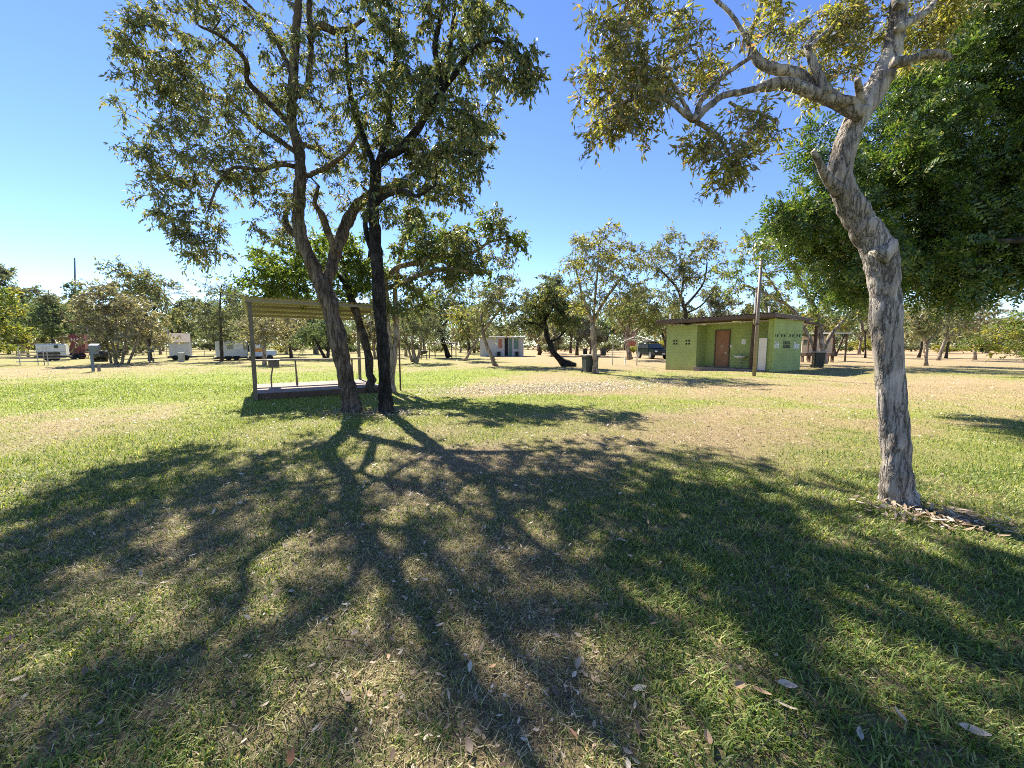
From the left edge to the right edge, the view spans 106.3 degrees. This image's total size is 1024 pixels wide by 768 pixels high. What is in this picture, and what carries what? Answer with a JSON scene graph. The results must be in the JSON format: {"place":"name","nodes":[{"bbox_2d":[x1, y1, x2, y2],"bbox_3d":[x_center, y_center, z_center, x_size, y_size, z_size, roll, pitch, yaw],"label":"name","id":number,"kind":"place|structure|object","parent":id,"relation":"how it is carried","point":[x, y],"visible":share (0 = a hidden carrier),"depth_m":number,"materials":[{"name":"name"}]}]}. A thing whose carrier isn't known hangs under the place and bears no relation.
{"place":"outdoors","nodes":[
{"label":"outdoors","id":0,"kind":"place"},
{"bbox_2d":[93,350,108,361],"bbox_3d":[-38.999,-2.658,36.426,1.350,1.100,0.900,0,6,0],"label":"black tank","id":1,"kind":"object","parent":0,"point":[102,357],"visible":0.59,"depth_m":36.15,"materials":[{"name":"black plastic"}]},
{"bbox_2d":[0,346,1023,767],"bbox_3d":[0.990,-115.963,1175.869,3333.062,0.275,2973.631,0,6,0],"label":"ground","id":2,"kind":"structure","parent":0,"point":[530,358],"depth_m":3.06,"materials":[{"name":"green plant"}]},
{"bbox_2d":[0,263,18,308],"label":"distant tree","id":3,"kind":"object","parent":2,"relation":"on","point":[4,273],"visible":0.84,"depth_m":63.47,"materials":[{"name":"green plant"}]},
{"bbox_2d":[0,306,44,353],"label":"distant tree","id":4,"kind":"object","parent":2,"relation":"on","point":[3,319],"visible":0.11,"depth_m":66.64,"materials":[{"name":"green plant"}]},
{"bbox_2d":[0,282,46,353],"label":"distant tree","id":5,"kind":"object","parent":2,"relation":"on","point":[25,290],"visible":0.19,"depth_m":72.06,"materials":[{"name":"green plant"}]},
{"bbox_2d":[0,279,48,354],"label":"gum tree","id":6,"kind":"object","parent":2,"relation":"on","point":[12,298],"visible":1,"depth_m":30.23,"materials":[{"name":"green plant"}]},
{"bbox_2d":[5,329,50,356],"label":"distant tree","id":7,"kind":"object","parent":2,"relation":"on","point":[43,340],"visible":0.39,"depth_m":50.96,"materials":[{"name":"green plant"}]},
{"bbox_2d":[16,346,65,365],"bbox_3d":[-36.014,-2.156,29.398,2.505,1.440,0.130,-5,8,-43],"label":"rail fence","id":8,"kind":"object","parent":2,"relation":"on","point":[37,358],"visible":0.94,"depth_m":29.28,"materials":[{"name":"metal"}]},
{"bbox_2d":[6,303,94,343],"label":"gum tree","id":9,"kind":"object","parent":2,"relation":"on","point":[52,329],"visible":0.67,"depth_m":50.05,"materials":[{"name":"green plant"}]},
{"bbox_2d":[28,289,73,343],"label":"distant tree","id":10,"kind":"object","parent":2,"relation":"on","point":[48,299],"visible":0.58,"depth_m":51.53,"materials":[{"name":"green plant"}]},
{"bbox_2d":[34,344,71,360],"bbox_3d":[-45.795,-3.177,38.328,2.299,1.679,2.027,-5,8,-42],"label":"camper","id":11,"kind":"object","parent":2,"relation":"on","point":[56,356],"visible":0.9,"depth_m":37.69,"materials":[{"name":"white metal"}]},
{"bbox_2d":[0,278,105,343],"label":"distant tree","id":12,"kind":"object","parent":2,"relation":"on","point":[66,285],"visible":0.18,"depth_m":63.28,"materials":[{"name":"green plant"}]},
{"bbox_2d":[68,334,89,358],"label":"maroon wagon","id":13,"kind":"object","parent":2,"relation":"on","point":[79,355],"visible":0.73,"depth_m":42.97,"materials":[{"name":"paint"}]},
{"bbox_2d":[57,293,106,343],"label":"distant tree","id":14,"kind":"object","parent":2,"relation":"on","point":[63,298],"visible":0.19,"depth_m":45.64,"materials":[{"name":"green plant"}]},
{"bbox_2d":[88,344,100,371],"bbox_3d":[-23.895,-1.503,22.019,0.410,1.604,0.450,-4,7,-33],"label":"power box","id":15,"kind":"object","parent":2,"relation":"on","point":[93,348],"visible":0.98,"depth_m":21.95,"materials":[{"name":"grey paint"}]},
{"bbox_2d":[59,277,184,363],"bbox_3d":[-31.520,-4.994,30.789,6.719,6.969,6.671,0,6,0],"label":"gum tree","id":16,"kind":"object","parent":2,"relation":"on","point":[117,305],"visible":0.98,"depth_m":30.34,"materials":[{"name":"green plant"}]},
{"bbox_2d":[117,314,167,347],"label":"distant tree","id":17,"kind":"object","parent":2,"relation":"on","point":[136,336],"visible":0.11,"depth_m":45.97,"materials":[{"name":"green plant"}]},
{"bbox_2d":[90,254,196,360],"bbox_3d":[-35.897,-7.178,37.949,7.139,10.154,6.977,0,6,0],"label":"gum tree","id":18,"kind":"object","parent":2,"relation":"on","point":[140,286],"visible":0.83,"depth_m":36.89,"materials":[{"name":"green plant"}]},
{"bbox_2d":[136,279,202,332],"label":"distant tree","id":19,"kind":"object","parent":2,"relation":"on","point":[176,303],"visible":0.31,"depth_m":50.94,"materials":[{"name":"green plant"}]},
{"bbox_2d":[167,333,213,359],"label":"caravan","id":20,"kind":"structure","parent":2,"relation":"on","point":[175,348],"depth_m":39.40,"materials":[{"name":"metal"}]},
{"bbox_2d":[196,341,214,350],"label":"scrub bush","id":21,"kind":"object","parent":2,"relation":"on","point":[208,346],"visible":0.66,"depth_m":102.24,"materials":[{"name":"green plant"}]},
{"bbox_2d":[179,273,247,360],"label":"gum tree","id":22,"kind":"object","parent":2,"relation":"on","point":[219,315],"visible":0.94,"depth_m":35.89,"materials":[{"name":"green plant"}]},
{"bbox_2d":[192,296,239,326],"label":"distant tree","id":23,"kind":"object","parent":2,"relation":"on","point":[217,304],"visible":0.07,"depth_m":67.44,"materials":[{"name":"green plant"}]},
{"bbox_2d":[193,321,244,342],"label":"distant tree","id":24,"kind":"object","parent":2,"relation":"on","point":[215,340],"visible":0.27,"depth_m":45.57,"materials":[{"name":"green plant"}]},
{"bbox_2d":[213,341,248,359],"bbox_3d":[-29.279,-3.499,40.202,3.191,1.947,2.427,-4,7,-34],"label":"cabin van","id":25,"kind":"object","parent":2,"relation":"on","point":[236,352],"visible":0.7,"depth_m":39.27,"materials":[{"name":"white metal"}]},
{"bbox_2d":[232,317,275,343],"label":"distant tree","id":26,"kind":"object","parent":2,"relation":"on","point":[241,329],"visible":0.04,"depth_m":44.94,"materials":[{"name":"green plant"}]},
{"bbox_2d":[247,344,261,358],"bbox_3d":[-26.716,-3.346,40.149,1.647,1.655,2.222,-4,7,-33],"label":"caravan","id":27,"kind":"object","parent":2,"relation":"on","point":[257,350],"visible":0.33,"depth_m":39.30,"materials":[{"name":"metal"}]},
{"bbox_2d":[98,0,420,412],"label":"gum tree","id":28,"kind":"object","parent":2,"relation":"on","point":[295,90],"visible":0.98,"depth_m":7.84,"materials":[{"name":"green plant"}]},
{"bbox_2d":[249,350,276,358],"bbox_3d":[-24.631,-2.822,38.002,2.356,1.038,1.700,-3,7,-28],"label":"box trailer","id":29,"kind":"object","parent":2,"relation":"on","point":[270,354],"visible":0.58,"depth_m":37.67,"materials":[{"name":"white paint"}]},
{"bbox_2d":[228,314,300,363],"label":"gum tree","id":30,"kind":"object","parent":2,"relation":"on","point":[263,331],"visible":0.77,"depth_m":30.28,"materials":[{"name":"green plant"}]},
{"bbox_2d":[268,318,308,357],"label":"gum tree","id":31,"kind":"object","parent":2,"relation":"on","point":[300,324],"visible":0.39,"depth_m":44.88,"materials":[{"name":"green plant"}]},
{"bbox_2d":[208,223,394,392],"bbox_3d":[-6.308,-2.250,12.207,5.158,5.330,3.605,0,6,0],"label":"young tree","id":32,"kind":"object","parent":2,"relation":"on","point":[289,274],"visible":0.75,"depth_m":11.71,"materials":[{"name":"green plant"}]},
{"bbox_2d":[293,295,323,353],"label":"distant tree","id":33,"kind":"object","parent":2,"relation":"on","point":[316,348],"visible":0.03,"depth_m":66.98,"materials":[{"name":"green plant"}]},
{"bbox_2d":[242,295,378,400],"bbox_3d":[-6.596,-1.146,12.802,3.710,2.932,3.560,-4,7,-33],"label":"picnic shelter","id":34,"kind":"object","parent":2,"relation":"on","point":[272,307],"visible":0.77,"depth_m":11.95,"materials":[{"name":"metal"}]},
{"bbox_2d":[268,359,278,386],"bbox_3d":[-7.760,-0.356,12.536,0.340,0.874,0.280,-4,7,-33],"label":"box on stand","id":35,"kind":"object","parent":34,"relation":"on","point":[272,364],"visible":1,"depth_m":12.43,"materials":[{"name":"metal"}]},
{"bbox_2d":[255,358,360,383],"bbox_3d":[-7.079,-0.454,13.496,3.350,0.882,0.340,-4,7,-33],"label":"bar table","id":36,"kind":"object","parent":34,"relation":"on","point":[303,359],"visible":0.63,"depth_m":13.18,"materials":[{"name":"metal"}]},
{"bbox_2d":[285,316,348,357],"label":"gum tree","id":37,"kind":"object","parent":2,"relation":"on","point":[309,336],"visible":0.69,"depth_m":39.18,"materials":[{"name":"green plant"}]},
{"bbox_2d":[321,330,356,347],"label":"distant tree","id":38,"kind":"object","parent":2,"relation":"on","point":[351,340],"visible":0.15,"depth_m":46.54,"materials":[{"name":"green plant"}]},
{"bbox_2d":[350,311,400,357],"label":"distant tree","id":39,"kind":"object","parent":2,"relation":"on","point":[369,324],"visible":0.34,"depth_m":46.33,"materials":[{"name":"green plant"}]},
{"bbox_2d":[291,405,469,418],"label":"bark litter","id":40,"kind":"object","parent":2,"relation":"on","point":[369,410],"visible":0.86,"depth_m":8.36,"materials":[{"name":"brown plant"}]},
{"bbox_2d":[398,302,400,390],"bbox_3d":[-3.761,-1.192,12.779,0.076,3.030,0.065,2,6,22],"label":"pipe post","id":41,"kind":"object","parent":2,"relation":"on","point":[399,363],"visible":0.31,"depth_m":12.81,"materials":[{"name":"grey metal"}]},
{"bbox_2d":[391,295,434,355],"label":"distant tree","id":42,"kind":"object","parent":2,"relation":"on","point":[407,335],"visible":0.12,"depth_m":53.81,"materials":[{"name":"green plant"}]},
{"bbox_2d":[390,294,444,362],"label":"gum tree","id":43,"kind":"object","parent":2,"relation":"on","point":[413,325],"visible":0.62,"depth_m":33.02,"materials":[{"name":"green plant"}]},
{"bbox_2d":[416,297,443,354],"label":"distant tree","id":44,"kind":"object","parent":2,"relation":"on","point":[429,326],"visible":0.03,"depth_m":60.43,"materials":[{"name":"green plant"}]},
{"bbox_2d":[415,283,467,357],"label":"gum tree","id":45,"kind":"object","parent":2,"relation":"on","point":[446,301],"visible":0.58,"depth_m":45.90,"materials":[{"name":"green plant"}]},
{"bbox_2d":[331,0,552,413],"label":"gum tree","id":46,"kind":"object","parent":2,"relation":"on","point":[470,128],"visible":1,"depth_m":7.60,"materials":[{"name":"green plant"}]},
{"bbox_2d":[379,201,532,391],"bbox_3d":[-1.847,-2.595,12.242,5.044,5.970,3.383,0,6,0],"label":"young tree","id":47,"kind":"object","parent":2,"relation":"on","point":[458,256],"visible":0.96,"depth_m":11.71,"materials":[{"name":"green plant"}]},
{"bbox_2d":[448,326,469,352],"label":"distant tree","id":48,"kind":"object","parent":2,"relation":"on","point":[453,333],"visible":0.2,"depth_m":82.88,"materials":[{"name":"green plant"}]},
{"bbox_2d":[441,301,485,360],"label":"gum tree","id":49,"kind":"object","parent":2,"relation":"on","point":[458,315],"visible":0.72,"depth_m":37.36,"materials":[{"name":"green plant"}]},
{"bbox_2d":[459,340,479,352],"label":"scrub bush","id":50,"kind":"object","parent":2,"relation":"on","point":[475,349],"visible":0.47,"depth_m":72.72,"materials":[{"name":"green plant"}]},
{"bbox_2d":[453,298,490,353],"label":"distant tree","id":51,"kind":"object","parent":2,"relation":"on","point":[468,343],"visible":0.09,"depth_m":67.14,"materials":[{"name":"green plant"}]},
{"bbox_2d":[457,269,526,365],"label":"gum tree","id":52,"kind":"object","parent":2,"relation":"on","point":[490,302],"visible":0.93,"depth_m":28.19,"materials":[{"name":"green plant"}]},
{"bbox_2d":[479,336,524,355],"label":"cabin block","id":53,"kind":"structure","parent":2,"relation":"on","point":[509,346],"depth_m":53.05,"materials":[{"name":"metal"}]},
{"bbox_2d":[12,358,998,450],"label":"leaf drift","id":54,"kind":"object","parent":2,"relation":"on","point":[556,387],"visible":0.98,"depth_m":13.20,"materials":[{"name":"beige plant"}]},
{"bbox_2d":[132,413,880,767],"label":"twig litter","id":55,"kind":"object","parent":2,"relation":"on","point":[514,633],"visible":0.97,"depth_m":1.80,"materials":[{"name":"brown plant"}]},
{"bbox_2d":[0,376,1022,767],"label":"leaf litter","id":56,"kind":"object","parent":2,"relation":"on","point":[468,740],"visible":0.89,"depth_m":2.40,"materials":[{"name":"brown plant"}]},
{"bbox_2d":[0,306,1022,349],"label":"distant woodland","id":57,"kind":"object","parent":2,"relation":"on","point":[565,336],"visible":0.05,"depth_m":141.97,"materials":[{"name":"green plant"}]},
{"bbox_2d":[523,331,543,350],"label":"distant tree","id":58,"kind":"object","parent":2,"relation":"on","point":[530,339],"visible":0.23,"depth_m":108.39,"materials":[{"name":"green plant"}]},
{"bbox_2d":[517,272,568,354],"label":"distant tree","id":59,"kind":"object","parent":2,"relation":"on","point":[557,282],"visible":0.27,"depth_m":58.46,"materials":[{"name":"green plant"}]},
{"bbox_2d":[537,324,563,356],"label":"distant tree","id":60,"kind":"object","parent":2,"relation":"on","point":[553,335],"visible":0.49,"depth_m":52.33,"materials":[{"name":"green plant"}]},
{"bbox_2d":[515,272,586,366],"bbox_3d":[2.640,-4.407,28.025,5.606,6.880,4.936,0,6,0],"label":"gum tree","id":61,"kind":"object","parent":2,"relation":"on","point":[548,297],"visible":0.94,"depth_m":27.38,"materials":[{"name":"green plant"}]},
{"bbox_2d":[551,297,601,354],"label":"distant tree","id":62,"kind":"object","parent":2,"relation":"on","point":[577,343],"visible":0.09,"depth_m":57.51,"materials":[{"name":"green plant"}]},
{"bbox_2d":[571,316,606,353],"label":"distant tree","id":63,"kind":"object","parent":2,"relation":"on","point":[585,332],"visible":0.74,"depth_m":52.35,"materials":[{"name":"green plant"}]},
{"bbox_2d":[580,354,599,371],"bbox_3d":[4.355,-1.139,21.509,0.851,1.015,0.889,-1,6,-14],"label":"wheelie bin","id":64,"kind":"object","parent":2,"relation":"on","point":[587,362],"visible":0.62,"depth_m":21.17,"materials":[{"name":"plastic"}]},
{"bbox_2d":[553,217,659,373],"bbox_3d":[5.077,-4.504,20.635,5.719,8.085,4.966,0,6,0],"label":"gum tree","id":65,"kind":"object","parent":2,"relation":"on","point":[603,256],"visible":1,"depth_m":20.06,"materials":[{"name":"green plant"}]},
{"bbox_2d":[595,316,617,349],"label":"distant tree","id":66,"kind":"object","parent":2,"relation":"on","point":[606,328],"visible":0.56,"depth_m":123.63,"materials":[{"name":"green plant"}]},
{"bbox_2d":[596,338,621,351],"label":"scrub bush","id":67,"kind":"object","parent":2,"relation":"on","point":[608,346],"visible":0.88,"depth_m":83.52,"materials":[{"name":"green plant"}]},
{"bbox_2d":[601,281,669,359],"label":"gum tree","id":68,"kind":"object","parent":2,"relation":"on","point":[637,311],"visible":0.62,"depth_m":39.87,"materials":[{"name":"green plant"}]},
{"bbox_2d":[636,340,665,358],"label":"parked car","id":69,"kind":"object","parent":2,"relation":"on","point":[651,349],"visible":0.91,"depth_m":43.62,"materials":[{"name":"paint"}]},
{"bbox_2d":[632,307,694,348],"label":"gum tree","id":70,"kind":"object","parent":2,"relation":"on","point":[664,330],"visible":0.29,"depth_m":51.12,"materials":[{"name":"green plant"}]},
{"bbox_2d":[631,220,723,324],"bbox_3d":[16.261,-8.658,37.286,9.107,13.297,7.486,0,6,0],"label":"gum tree","id":71,"kind":"object","parent":2,"relation":"on","point":[685,278],"visible":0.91,"depth_m":36.37,"materials":[{"name":"green plant"}]},
{"bbox_2d":[704,729,712,745],"bbox_3d":[0.734,1.322,1.436,0.033,0.012,0.066,0,6,0],"label":"fallen leaf","id":72,"kind":"object","parent":2,"relation":"on","point":[708,737],"visible":1,"depth_m":1.44,"materials":[{"name":"beige plant"}]},
{"bbox_2d":[693,289,744,324],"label":"distant tree","id":73,"kind":"object","parent":2,"relation":"on","point":[717,305],"visible":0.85,"depth_m":72.04,"materials":[{"name":"green plant"}]},
{"bbox_2d":[655,306,824,371],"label":"toilet block","id":74,"kind":"structure","parent":2,"relation":"on","point":[711,345],"depth_m":24.85,"materials":[{"name":"green paint"}]},
{"bbox_2d":[713,330,730,366],"bbox_3d":[13.944,-2.376,25.478,0.100,2.418,1.000,-4,7,-32],"label":"door","id":75,"kind":"structure","parent":74,"relation":"in","point":[721,348],"depth_m":25.45,"materials":[{"name":"wood"}]},
{"bbox_2d":[757,338,766,370],"bbox_3d":[14.535,-1.707,22.305,0.050,1.899,0.414,-4,7,-32],"label":"cream panel","id":76,"kind":"object","parent":74,"relation":"attached to","point":[762,350],"visible":1,"depth_m":22.28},
{"bbox_2d":[748,287,757,368],"bbox_3d":[14.430,-3.262,22.949,0.328,4.931,0.243,-2,6,-22],"label":"timber post","id":77,"kind":"object","parent":2,"relation":"on","point":[752,344],"visible":0.71,"depth_m":22.93,"materials":[{"name":"brown wood"}]},
{"bbox_2d":[752,259,762,375],"bbox_3d":[11.851,-3.140,18.567,0.193,5.754,0.193,6,8,45],"label":"steel pole","id":78,"kind":"object","parent":2,"relation":"on","point":[756,324],"visible":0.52,"depth_m":18.53,"materials":[{"name":"metal"}]},
{"bbox_2d":[738,291,777,321],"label":"distant tree","id":79,"kind":"object","parent":2,"relation":"on","point":[764,302],"visible":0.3,"depth_m":83.85,"materials":[{"name":"green plant"}]},
{"bbox_2d":[762,301,798,314],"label":"distant tree","id":80,"kind":"object","parent":2,"relation":"on","point":[775,305],"visible":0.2,"depth_m":111.92,"materials":[{"name":"green plant"}]},
{"bbox_2d":[562,0,1001,509],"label":"paperbark tree","id":81,"kind":"object","parent":2,"relation":"on","point":[874,241],"visible":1,"depth_m":3.34,"materials":[{"name":"green plant"}]},
{"bbox_2d":[775,679,797,687],"bbox_3d":[1.188,1.299,1.662,0.080,0.011,0.039,0,6,0],"label":"fallen leaf","id":82,"kind":"object","parent":2,"relation":"on","point":[785,681],"visible":1,"depth_m":1.67,"materials":[{"name":"grey plant"}]},
{"bbox_2d":[706,198,868,363],"bbox_3d":[21.113,-7.777,29.281,12.417,12.503,6.867,0,6,0],"label":"gum tree","id":83,"kind":"object","parent":2,"relation":"on","point":[819,319],"visible":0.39,"depth_m":29.28,"materials":[{"name":"green plant"}]},
{"bbox_2d":[801,337,831,352],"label":"beige building","id":84,"kind":"structure","parent":2,"relation":"on","point":[804,345],"depth_m":56.39,"materials":[{"name":"metal"}]},
{"bbox_2d":[810,352,826,367],"bbox_3d":[20.550,-1.628,25.806,0.672,1.095,0.708,2,6,17],"label":"wheelie bin","id":85,"kind":"object","parent":2,"relation":"on","point":[818,358],"visible":1,"depth_m":25.56,"materials":[{"name":"plastic"}]},
{"bbox_2d":[801,299,851,339],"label":"distant tree","id":86,"kind":"object","parent":2,"relation":"on","point":[825,335],"visible":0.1,"depth_m":66.36,"materials":[{"name":"green plant"}]},
{"bbox_2d":[806,333,851,361],"bbox_3d":[30.723,-3.660,37.532,1.766,2.814,3.502,0,6,0],"label":"pergola","id":87,"kind":"object","parent":2,"relation":"on","point":[833,344],"visible":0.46,"depth_m":36.05,"materials":[{"name":"metal"}]},
{"bbox_2d":[804,311,868,356],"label":"gum tree","id":88,"kind":"object","parent":2,"relation":"on","point":[825,327],"visible":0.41,"depth_m":49.61,"materials":[{"name":"green plant"}]},
{"bbox_2d":[845,298,868,357],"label":"gum tree","id":89,"kind":"object","parent":2,"relation":"on","point":[865,353],"visible":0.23,"depth_m":47.37,"materials":[{"name":"green plant"}]},
{"bbox_2d":[849,305,868,353],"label":"distant tree","id":90,"kind":"object","parent":2,"relation":"on","point":[860,338],"visible":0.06,"depth_m":67.79,"materials":[{"name":"green plant"}]},
{"bbox_2d":[847,339,871,351],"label":"scrub bush","id":91,"kind":"object","parent":2,"relation":"on","point":[868,345],"visible":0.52,"depth_m":88.90,"materials":[{"name":"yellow plant"}]},
{"bbox_2d":[745,0,1023,335],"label":"rain tree","id":92,"kind":"object","parent":2,"relation":"on","point":[945,188],"visible":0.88,"depth_m":8.34,"materials":[{"name":"green plant"}]},
{"bbox_2d":[800,487,1023,537],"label":"bark litter","id":93,"kind":"object","parent":2,"relation":"on","point":[950,517],"visible":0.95,"depth_m":3.27,"materials":[{"name":"brown plant"}]},
{"bbox_2d":[904,342,923,351],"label":"scrub bush","id":94,"kind":"object","parent":2,"relation":"on","point":[914,346],"visible":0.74,"depth_m":94.34,"materials":[{"name":"green plant"}]},
{"bbox_2d":[903,320,935,357],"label":"gum tree","id":95,"kind":"object","parent":2,"relation":"on","point":[920,349],"visible":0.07,"depth_m":47.44,"materials":[{"name":"green plant"}]},
{"bbox_2d":[903,296,967,365],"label":"gum tree","id":96,"kind":"object","parent":2,"relation":"on","point":[914,332],"visible":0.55,"depth_m":28.38,"materials":[{"name":"green plant"}]},
{"bbox_2d":[931,344,961,352],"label":"scrub bush","id":97,"kind":"object","parent":2,"relation":"on","point":[938,347],"visible":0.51,"depth_m":74.57,"materials":[{"name":"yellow plant"}]},
{"bbox_2d":[922,305,996,359],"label":"gum tree","id":98,"kind":"object","parent":2,"relation":"on","point":[963,326],"visible":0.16,"depth_m":38.22,"materials":[{"name":"green plant"}]},
{"bbox_2d":[937,321,992,357],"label":"gum tree","id":99,"kind":"object","parent":2,"relation":"on","point":[947,348],"visible":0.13,"depth_m":44.98,"materials":[{"name":"green plant"}]},
{"bbox_2d":[955,722,991,735],"bbox_3d":[1.760,1.319,1.467,0.098,0.013,0.035,3,6,28],"label":"fallen leaf","id":100,"kind":"object","parent":2,"relation":"on","point":[973,728],"visible":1,"depth_m":1.47,"materials":[{"name":"grey plant"}]},
{"bbox_2d":[946,297,1016,359],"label":"gum tree","id":101,"kind":"object","parent":2,"relation":"on","point":[982,319],"visible":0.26,"depth_m":40.01,"materials":[{"name":"green plant"}]},
{"bbox_2d":[962,325,1007,352],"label":"distant tree","id":102,"kind":"object","parent":2,"relation":"on","point":[989,338],"visible":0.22,"depth_m":73.26,"materials":[{"name":"green plant"}]},
{"bbox_2d":[950,308,1023,362],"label":"leafy shrub","id":103,"kind":"object","parent":2,"relation":"on","point":[1008,330],"visible":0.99,"depth_m":18.31,"materials":[{"name":"green plant"}]},
{"bbox_2d":[0,0,1023,345],"label":"sky","id":104,"kind":"structure","parent":0,"point":[61,186],"materials":[{"name":"blue"}]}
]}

